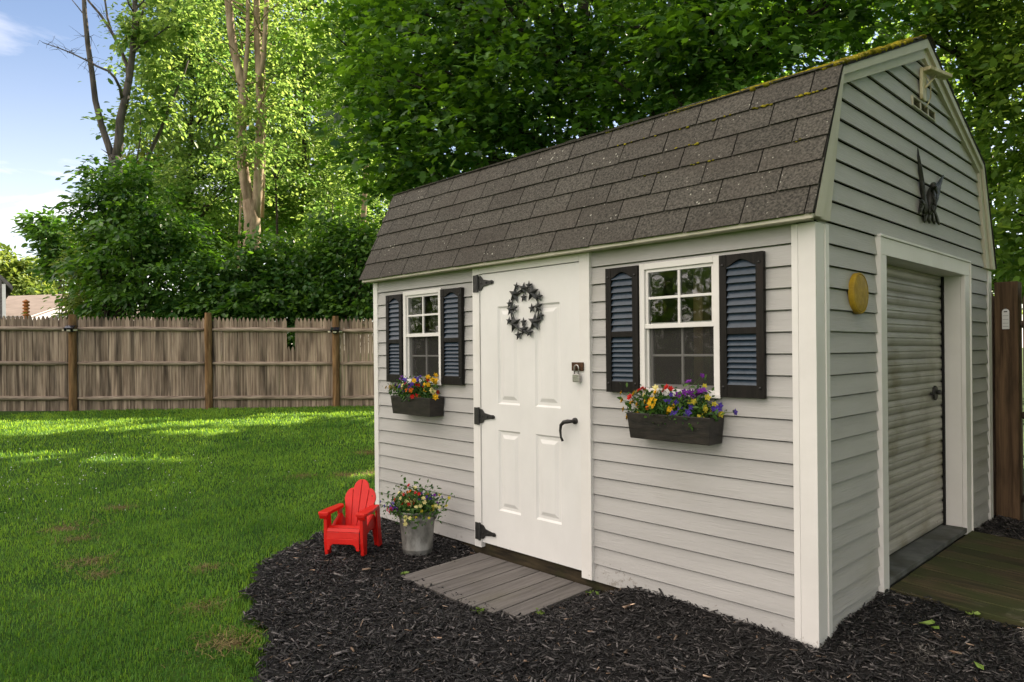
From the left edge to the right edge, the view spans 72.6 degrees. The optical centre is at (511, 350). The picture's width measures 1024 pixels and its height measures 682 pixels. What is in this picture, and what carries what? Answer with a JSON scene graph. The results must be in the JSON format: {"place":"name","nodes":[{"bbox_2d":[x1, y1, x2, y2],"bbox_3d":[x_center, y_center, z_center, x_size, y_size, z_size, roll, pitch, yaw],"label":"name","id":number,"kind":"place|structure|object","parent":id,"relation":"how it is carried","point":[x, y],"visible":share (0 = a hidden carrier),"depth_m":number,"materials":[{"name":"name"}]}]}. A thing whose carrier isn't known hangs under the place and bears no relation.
{"place":"outdoors","nodes":[
{"label":"outdoors","id":0,"kind":"place"},
{"bbox_2d":[0,348,1023,681],"bbox_3d":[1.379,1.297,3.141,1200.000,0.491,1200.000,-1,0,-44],"label":"lawn","id":1,"kind":"structure","parent":0,"point":[30,592],"depth_m":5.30,"materials":[{"name":"green plant"}]},
{"bbox_2d":[0,275,12,318],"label":"house","id":2,"kind":"structure","parent":1,"relation":"on","point":[6,287],"depth_m":26.96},
{"bbox_2d":[22,299,29,317],"bbox_3d":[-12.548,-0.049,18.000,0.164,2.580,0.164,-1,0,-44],"label":"garden finial","id":3,"kind":"object","parent":1,"relation":"on","point":[26,308],"visible":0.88,"depth_m":17.95,"materials":[{"name":"ceramic"}]},
{"bbox_2d":[0,242,68,295],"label":"broad tree","id":4,"kind":"object","parent":1,"relation":"on","point":[14,276],"visible":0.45,"depth_m":43.09,"materials":[{"name":"green plant"}]},
{"bbox_2d":[10,204,85,293],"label":"broad tree","id":5,"kind":"object","parent":1,"relation":"on","point":[47,237],"visible":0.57,"depth_m":40.09,"materials":[{"name":"green plant"}]},
{"bbox_2d":[6,294,153,319],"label":"house","id":6,"kind":"structure","parent":1,"relation":"on","point":[14,306],"depth_m":34.21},
{"bbox_2d":[43,211,137,319],"bbox_3d":[-9.742,-1.089,16.449,2.307,4.840,2.568,-1,0,-44],"label":"shrub","id":7,"kind":"object","parent":1,"relation":"on","point":[74,302],"visible":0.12,"depth_m":16.05,"materials":[{"name":"green plant"}]},
{"bbox_2d":[38,0,212,375],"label":"bare tree","id":8,"kind":"object","parent":1,"relation":"on","point":[181,27],"visible":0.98,"depth_m":17.49,"materials":[{"name":"green plant"}]},
{"bbox_2d":[21,151,238,321],"bbox_3d":[-8.204,-1.624,15.340,4.549,5.881,3.252,-1,0,12],"label":"shrub","id":9,"kind":"object","parent":1,"relation":"on","point":[121,242],"visible":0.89,"depth_m":15.00,"materials":[{"name":"green plant"}]},
{"bbox_2d":[3,437,265,517],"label":"clover blossoms","id":10,"kind":"object","parent":1,"relation":"on","point":[105,473],"visible":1,"depth_m":7.25,"materials":[{"name":"white plant"}]},
{"bbox_2d":[102,118,214,316],"bbox_3d":[-15.169,-4.556,30.052,4.718,12.044,4.442,-1,0,27],"label":"slender tree","id":11,"kind":"object","parent":1,"relation":"on","point":[141,153],"visible":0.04,"depth_m":29.47,"materials":[{"name":"green plant"}]},
{"bbox_2d":[78,0,291,285],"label":"slender tree","id":12,"kind":"object","parent":1,"relation":"on","point":[195,156],"visible":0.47,"depth_m":21.23,"materials":[{"name":"green plant"}]},
{"bbox_2d":[0,313,373,410],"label":"stockade fence","id":13,"kind":"object","parent":1,"relation":"on","point":[46,364],"visible":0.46,"depth_m":13.59,"materials":[{"name":"brown wood"}]},
{"bbox_2d":[62,325,77,331],"bbox_3d":[-8.425,-0.423,13.272,0.286,0.130,0.136,-1,0,-6],"label":"solar lamp","id":14,"kind":"object","parent":13,"relation":"attached to","point":[69,328],"visible":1,"depth_m":13.24,"materials":[{"name":"black plastic"}]},
{"bbox_2d":[328,327,341,333],"bbox_3d":[-3.497,-0.407,13.762,0.286,0.130,0.136,-1,0,-6],"label":"solar lamp","id":15,"kind":"object","parent":13,"relation":"attached to","point":[336,330],"visible":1,"depth_m":13.73,"materials":[{"name":"black plastic"}]},
{"bbox_2d":[9,449,374,667],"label":"dry grass","id":16,"kind":"structure","parent":1,"relation":"on","point":[198,566],"depth_m":4.41,"materials":[{"name":"plant"}]},
{"bbox_2d":[150,220,307,338],"bbox_3d":[-6.004,-0.784,15.226,3.536,4.162,3.267,-1,0,-3],"label":"shrub","id":17,"kind":"object","parent":1,"relation":"on","point":[233,294],"visible":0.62,"depth_m":14.71,"materials":[{"name":"green plant"}]},
{"bbox_2d":[149,0,325,277],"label":"slender tree","id":18,"kind":"object","parent":1,"relation":"on","point":[230,237],"visible":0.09,"depth_m":29.51,"materials":[{"name":"green plant"}]},
{"bbox_2d":[198,142,286,268],"bbox_3d":[-7.217,-2.252,19.328,1.820,7.289,2.466,-1,0,36],"label":"sapling","id":19,"kind":"object","parent":1,"relation":"on","point":[232,163],"visible":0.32,"depth_m":19.18,"materials":[{"name":"green plant"}]},
{"bbox_2d":[158,0,340,341],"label":"twin trunk tree","id":20,"kind":"object","parent":1,"relation":"on","point":[253,201],"visible":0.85,"depth_m":17.68,"materials":[{"name":"green plant"}]},
{"bbox_2d":[229,135,330,272],"bbox_3d":[-6.914,-2.308,19.746,2.465,7.394,2.580,-1,0,30],"label":"sapling","id":21,"kind":"object","parent":1,"relation":"on","point":[284,159],"visible":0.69,"depth_m":19.70,"materials":[{"name":"green plant"}]},
{"bbox_2d":[221,209,370,385],"bbox_3d":[-4.624,-0.953,15.328,3.538,4.471,3.434,-1,0,-44],"label":"shrub","id":22,"kind":"object","parent":1,"relation":"on","point":[306,262],"visible":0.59,"depth_m":14.92,"materials":[{"name":"green plant"}]},
{"bbox_2d":[218,0,384,377],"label":"slender tree","id":23,"kind":"object","parent":1,"relation":"on","point":[296,209],"visible":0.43,"depth_m":23.30,"materials":[{"name":"green plant"}]},
{"bbox_2d":[282,191,355,391],"bbox_3d":[-4.872,-1.541,19.014,2.494,5.821,2.724,-1,0,-44],"label":"sapling","id":24,"kind":"object","parent":1,"relation":"on","point":[297,217],"visible":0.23,"depth_m":19.11,"materials":[{"name":"green plant"}]},
{"bbox_2d":[275,0,397,266],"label":"slender tree","id":25,"kind":"object","parent":1,"relation":"on","point":[353,187],"visible":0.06,"depth_m":26.40,"materials":[{"name":"green plant"}]},
{"bbox_2d":[297,200,389,370],"bbox_3d":[-3.236,-1.104,15.537,3.205,4.747,3.446,-1,0,-44],"label":"shrub","id":26,"kind":"object","parent":1,"relation":"on","point":[357,265],"visible":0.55,"depth_m":15.13,"materials":[{"name":"green plant"}]},
{"bbox_2d":[262,6,426,263],"bbox_3d":[-9.214,-8.675,37.265,10.405,20.170,11.039,-1,0,-44],"label":"slender tree","id":27,"kind":"object","parent":1,"relation":"on","point":[325,138],"visible":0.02,"depth_m":36.71,"materials":[{"name":"green plant"}]},
{"bbox_2d":[345,68,382,360],"bbox_3d":[-3.616,-3.246,18.533,2.704,9.209,1.805,-1,0,-44],"label":"sapling","id":28,"kind":"object","parent":1,"relation":"on","point":[364,208],"visible":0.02,"depth_m":18.48,"materials":[{"name":"green plant"}]},
{"bbox_2d":[273,0,520,262],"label":"maple tree","id":29,"kind":"object","parent":1,"relation":"on","point":[336,10],"visible":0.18,"depth_m":14.51,"materials":[{"name":"green plant"}]},
{"bbox_2d":[428,1,591,158],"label":"woodland tree","id":30,"kind":"object","parent":1,"relation":"on","point":[505,10],"visible":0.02,"depth_m":18.72,"materials":[{"name":"green plant"}]},
{"bbox_2d":[305,0,719,238],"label":"maple tree","id":31,"kind":"object","parent":1,"relation":"on","point":[483,56],"visible":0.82,"depth_m":9.23,"materials":[{"name":"green plant"}]},
{"bbox_2d":[510,0,669,129],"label":"woodland tree","id":32,"kind":"object","parent":1,"relation":"on","point":[605,11],"visible":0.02,"depth_m":17.24,"materials":[{"name":"green plant"}]},
{"bbox_2d":[238,512,1023,681],"bbox_3d":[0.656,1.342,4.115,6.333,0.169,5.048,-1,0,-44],"label":"bark mulch","id":33,"kind":"object","parent":1,"relation":"on","point":[640,669],"visible":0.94,"depth_m":3.28,"materials":[{"name":"black wood"}]},
{"bbox_2d":[318,479,381,556],"bbox_3d":[-1.095,1.142,4.793,0.351,0.456,0.361,-1,0,11],"label":"garden chair","id":34,"kind":"object","parent":33,"relation":"on","point":[359,516],"visible":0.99,"depth_m":4.78,"materials":[{"name":"red plastic"}]},
{"bbox_2d":[398,510,436,555],"bbox_3d":[-0.649,1.233,4.779,0.262,0.295,0.262,-1,0,-44],"label":"zinc bucket","id":35,"kind":"object","parent":33,"relation":"on","point":[418,541],"visible":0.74,"depth_m":4.68,"materials":[{"name":"metal"}]},
{"bbox_2d":[379,475,454,533],"bbox_3d":[-0.635,1.032,4.753,0.528,0.385,0.422,-1,0,30],"label":"flower arrangement","id":36,"kind":"object","parent":35,"relation":"in","point":[411,503],"visible":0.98,"depth_m":4.69,"materials":[{"name":"multicoloured plant"}]},
{"bbox_2d":[401,553,591,619],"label":"wooden ramp","id":37,"kind":"structure","parent":33,"relation":"on","point":[509,588],"depth_m":4.13,"materials":[{"name":"grey wood"}]},
{"bbox_2d":[920,619,938,628],"bbox_3d":[1.942,1.272,3.248,0.074,0.021,0.093,-1,0,20],"label":"fallen leaf","id":38,"kind":"object","parent":33,"relation":"on","point":[931,621],"visible":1,"depth_m":3.26,"materials":[{"name":"green plant"}]},
{"bbox_2d":[890,531,1023,627],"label":"wooden ramp","id":39,"kind":"structure","parent":33,"relation":"on","point":[979,572],"depth_m":3.85,"materials":[{"name":"wood"}]},
{"bbox_2d":[965,611,980,614],"bbox_3d":[2.252,1.280,3.402,0.051,0.021,0.048,-1,0,-8],"label":"fallen leaf","id":40,"kind":"object","parent":33,"relation":"on","point":[976,613],"visible":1,"depth_m":3.40,"materials":[{"name":"green plant"}]},
{"bbox_2d":[974,661,983,669],"bbox_3d":[1.908,1.282,2.847,0.027,0.018,0.060,-1,0,6],"label":"fallen leaf","id":41,"kind":"object","parent":33,"relation":"on","point":[978,665],"visible":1,"depth_m":2.84,"materials":[{"name":"green plant"}]},
{"bbox_2d":[359,33,996,647],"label":"garden shed","id":42,"kind":"structure","parent":1,"relation":"on","point":[729,245],"depth_m":3.94,"materials":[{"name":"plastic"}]},
{"bbox_2d":[391,395,443,416],"bbox_3d":[-0.711,0.407,5.199,0.132,0.136,0.499,-1,0,-44],"label":"window box","id":43,"kind":"object","parent":42,"relation":"attached to","point":[426,407],"visible":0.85,"depth_m":5.08,"materials":[{"name":"wood"}]},
{"bbox_2d":[385,373,440,401],"bbox_3d":[-0.758,0.289,5.198,0.223,0.264,0.638,-1,0,-44],"label":"flower arrangement","id":44,"kind":"object","parent":43,"relation":"in","point":[414,387],"visible":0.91,"depth_m":5.13,"materials":[{"name":"multicoloured plant"}]},
{"bbox_2d":[402,288,443,384],"bbox_3d":[-0.662,-0.104,5.252,0.076,0.710,0.490,-1,0,-44],"label":"window","id":45,"kind":"structure","parent":42,"relation":"in","point":[421,351],"depth_m":5.28,"materials":[{"name":"white glass"}]},
{"bbox_2d":[473,262,583,570],"bbox_3d":[0.083,0.389,4.438,0.094,1.825,0.989,-1,0,-44],"label":"door","id":46,"kind":"structure","parent":42,"relation":"in","point":[529,413],"depth_m":4.41,"materials":[{"name":"paint"}]},
{"bbox_2d":[506,282,543,338],"bbox_3d":[0.072,-0.258,4.426,0.043,0.378,0.351,-1,0,-44],"label":"star wreath","id":47,"kind":"object","parent":46,"relation":"hanging from","point":[513,321],"visible":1,"depth_m":4.42,"materials":[{"name":"metal"}]},
{"bbox_2d":[572,364,580,381],"bbox_3d":[0.379,0.131,4.096,0.022,0.104,0.050,-1,0,-44],"label":"padlock","id":48,"kind":"object","parent":46,"relation":"hanging from","point":[576,377],"visible":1,"depth_m":4.08,"materials":[{"name":"metal"}]},
{"bbox_2d":[627,411,723,445],"bbox_3d":[0.832,0.393,3.583,0.132,0.136,0.499,-1,0,-44],"label":"window box","id":49,"kind":"object","parent":42,"relation":"attached to","point":[708,431],"visible":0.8,"depth_m":3.50,"materials":[{"name":"wood"}]},
{"bbox_2d":[617,373,737,430],"bbox_3d":[0.806,0.262,3.557,0.248,0.311,0.700,-1,0,-44],"label":"flower arrangement","id":50,"kind":"object","parent":49,"relation":"in","point":[682,403],"visible":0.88,"depth_m":3.52,"materials":[{"name":"multicoloured plant"}]},
{"bbox_2d":[638,255,720,398],"bbox_3d":[0.879,-0.118,3.638,0.076,0.710,0.494,-1,0,-44],"label":"window","id":51,"kind":"structure","parent":42,"relation":"in","point":[670,352],"depth_m":3.64,"materials":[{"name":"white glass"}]},
{"bbox_2d":[848,273,868,313],"bbox_3d":[1.711,-0.283,3.432,0.204,0.204,0.029,-1,0,-44],"label":"wall plaque","id":52,"kind":"object","parent":42,"relation":"attached to","point":[858,294],"depth_m":3.40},
{"bbox_2d":[887,265,945,554],"bbox_3d":[2.469,0.351,4.325,1.525,1.727,0.060,-1,0,-44],"label":"roller door","id":53,"kind":"structure","parent":42,"relation":"in","point":[915,332],"depth_m":4.46,"materials":[{"name":"metal"}]},
{"bbox_2d":[917,147,943,224],"bbox_3d":[2.575,-0.984,4.238,0.510,0.439,0.078,-1,0,-44],"label":"eagle ornament","id":54,"kind":"object","parent":42,"relation":"attached to","point":[928,201],"visible":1,"depth_m":4.16,"materials":[{"name":"black metal"}]},
{"bbox_2d":[919,65,951,107],"bbox_3d":[2.544,-1.573,4.189,0.273,0.222,0.072,-1,0,-33],"label":"light bracket","id":55,"kind":"object","parent":42,"relation":"attached to","point":[934,72],"visible":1,"depth_m":4.15,"materials":[{"name":"wood"}]},
{"bbox_2d":[600,0,819,95],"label":"woodland tree","id":56,"kind":"object","parent":1,"relation":"on","point":[689,64],"depth_m":16.17,"materials":[{"name":"green plant"}]},
{"bbox_2d":[543,0,989,135],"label":"maple tree","id":57,"kind":"object","parent":1,"relation":"on","point":[728,37],"visible":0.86,"depth_m":8.93,"materials":[{"name":"green plant"}]},
{"bbox_2d":[749,0,1005,119],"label":"woodland tree","id":58,"kind":"object","parent":1,"relation":"on","point":[846,47],"visible":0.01,"depth_m":15.52,"materials":[{"name":"green plant"}]},
{"bbox_2d":[845,3,1023,316],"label":"woodland tree","id":59,"kind":"object","parent":1,"relation":"on","point":[949,81],"visible":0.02,"depth_m":16.81,"materials":[{"name":"green plant"}]},
{"bbox_2d":[861,0,1023,293],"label":"broad tree","id":60,"kind":"object","parent":1,"relation":"on","point":[957,52],"visible":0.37,"depth_m":9.84,"materials":[{"name":"green plant"}]},
{"bbox_2d":[901,0,1023,309],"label":"broad tree","id":61,"kind":"object","parent":1,"relation":"on","point":[1005,239],"visible":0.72,"depth_m":8.83,"materials":[{"name":"green plant"}]},
{"bbox_2d":[992,281,1023,520],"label":"plank fence","id":62,"kind":"object","parent":1,"relation":"on","point":[1008,413],"visible":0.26,"depth_m":5.28,"materials":[{"name":"brown wood"}]},
{"bbox_2d":[1002,307,1009,328],"bbox_3d":[3.736,-0.249,5.271,0.016,0.168,0.046,-1,0,-44],"label":"thermometer","id":63,"kind":"object","parent":62,"relation":"hanging from","point":[1005,318],"visible":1,"depth_m":5.27,"materials":[{"name":"white plastic"}]},
{"bbox_2d":[0,0,1023,352],"label":"sky","id":64,"kind":"structure","parent":0,"point":[43,102],"materials":[{"name":"blue"}]}
]}

